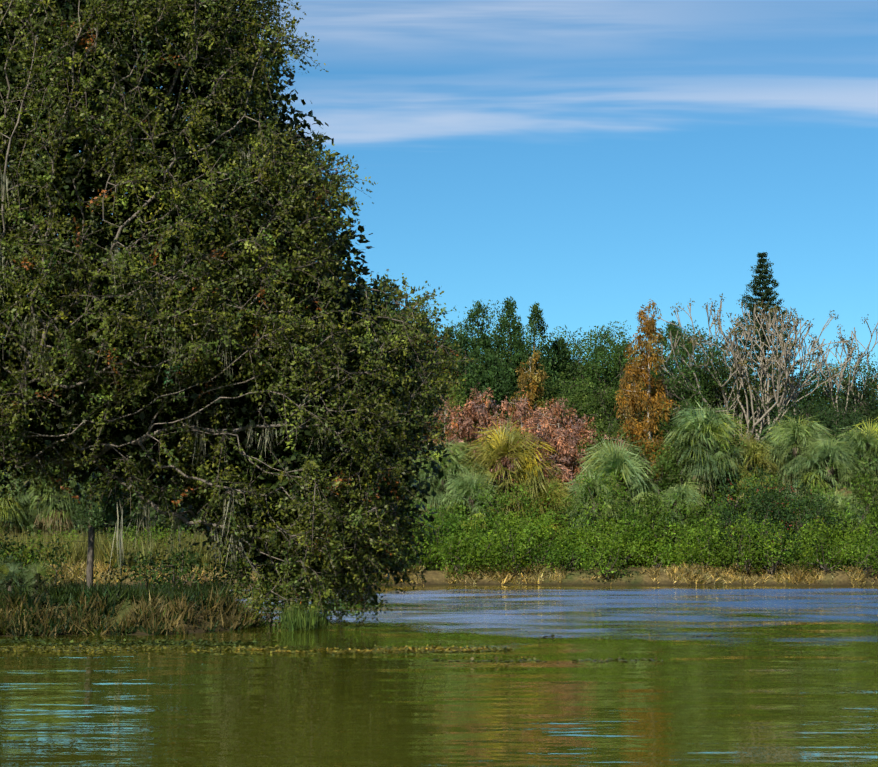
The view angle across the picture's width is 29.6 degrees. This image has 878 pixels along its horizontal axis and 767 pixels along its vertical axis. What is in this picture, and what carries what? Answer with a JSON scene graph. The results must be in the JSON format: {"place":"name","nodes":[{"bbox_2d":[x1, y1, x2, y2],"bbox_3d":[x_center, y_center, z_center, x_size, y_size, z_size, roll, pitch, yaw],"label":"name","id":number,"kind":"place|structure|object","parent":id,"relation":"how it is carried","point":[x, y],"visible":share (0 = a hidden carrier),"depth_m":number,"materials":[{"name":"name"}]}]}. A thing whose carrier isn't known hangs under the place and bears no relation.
{"place":"outdoors","nodes":[
{"label":"outdoors","id":0,"kind":"place"},
{"bbox_2d":[0,585,877,766],"bbox_3d":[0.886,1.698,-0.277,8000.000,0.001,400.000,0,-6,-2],"label":"water","id":1,"kind":"structure","parent":0,"point":[778,676],"depth_m":19.88,"materials":[{"name":"green liquid"}]},
{"bbox_2d":[0,633,718,661],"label":"floating weed","id":2,"kind":"object","parent":1,"relation":"on","point":[396,649],"visible":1,"depth_m":27.03,"materials":[{"name":"green plant"}]},
{"bbox_2d":[0,527,877,585],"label":"grass","id":3,"kind":"structure","parent":0,"point":[78,551],"depth_m":68.93,"materials":[{"name":"green plant"}]},
{"bbox_2d":[0,467,877,635],"bbox_3d":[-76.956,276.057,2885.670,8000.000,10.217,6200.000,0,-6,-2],"label":"ground","id":4,"kind":"structure","parent":0,"point":[436,577],"depth_m":68.76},
{"bbox_2d":[0,557,64,598],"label":"shrub","id":5,"kind":"object","parent":4,"relation":"on","point":[6,569],"visible":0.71,"depth_m":32.56,"materials":[{"name":"green plant"}]},
{"bbox_2d":[8,527,94,588],"bbox_3d":[-9.961,4.061,36.735,5.557,1.756,0.156,-2,-6,24],"label":"fence post","id":6,"kind":"object","parent":4,"relation":"on","point":[90,556],"visible":0.77,"depth_m":35.64,"materials":[{"name":"grey wood"}]},
{"bbox_2d":[0,551,294,624],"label":"low plants","id":7,"kind":"object","parent":4,"relation":"on","point":[37,576],"visible":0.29,"depth_m":35.13,"materials":[{"name":"green plant"}]},
{"bbox_2d":[0,526,318,626],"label":"low shrubs","id":8,"kind":"object","parent":4,"relation":"on","point":[134,566],"visible":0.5,"depth_m":36.07,"materials":[{"name":"green plant"}]},
{"bbox_2d":[0,576,330,636],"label":"spit grass","id":9,"kind":"structure","parent":4,"relation":"on","point":[76,594],"depth_m":32.26,"materials":[{"name":"green plant"}]},
{"bbox_2d":[0,0,454,610],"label":"oak leaves","id":10,"kind":"object","parent":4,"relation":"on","point":[86,186],"visible":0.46,"depth_m":34.96,"materials":[{"name":"green plant"}]},
{"bbox_2d":[0,0,483,627],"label":"oak","id":11,"kind":"object","parent":4,"relation":"on","point":[370,518],"depth_m":33.67,"materials":[{"name":"green plant"}]},
{"bbox_2d":[0,145,367,573],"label":"hanging moss","id":12,"kind":"object","parent":11,"relation":"hanging from","point":[4,180],"visible":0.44,"depth_m":34.15,"materials":[{"name":"grey plant"}]},
{"bbox_2d":[0,252,877,578],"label":"leaves","id":13,"kind":"object","parent":4,"relation":"on","point":[506,387],"depth_m":86.99,"materials":[{"name":"green plant"}]},
{"bbox_2d":[0,398,877,558],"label":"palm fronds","id":14,"kind":"object","parent":4,"relation":"on","point":[461,481],"visible":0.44,"depth_m":75.63,"materials":[{"name":"green plant"}]},
{"bbox_2d":[0,374,877,548],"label":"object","id":15,"kind":"object","parent":4,"relation":"on","point":[111,509],"depth_m":85.41,"materials":[{"name":"green plant"}]},
{"bbox_2d":[1,293,877,579],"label":"green leaves","id":16,"kind":"object","parent":4,"relation":"on","point":[577,543],"visible":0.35,"depth_m":73.35,"materials":[{"name":"green plant"}]},
{"bbox_2d":[404,299,680,510],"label":"autumn trees","id":17,"kind":"object","parent":4,"relation":"on","point":[565,445],"visible":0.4,"depth_m":79.66,"materials":[{"name":"orange plant"}]},
{"bbox_2d":[423,298,877,558],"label":"pale trunks","id":18,"kind":"object","parent":4,"relation":"on","point":[792,396],"visible":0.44,"depth_m":90.26,"materials":[{"name":"grey plant"}]},
{"bbox_2d":[718,479,826,567],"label":"berries","id":19,"kind":"object","parent":4,"relation":"on","point":[770,510],"visible":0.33,"depth_m":71.74,"materials":[{"name":"plant"}]},
{"bbox_2d":[0,0,877,402],"label":"sky","id":20,"kind":"structure","parent":0,"point":[589,162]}
]}

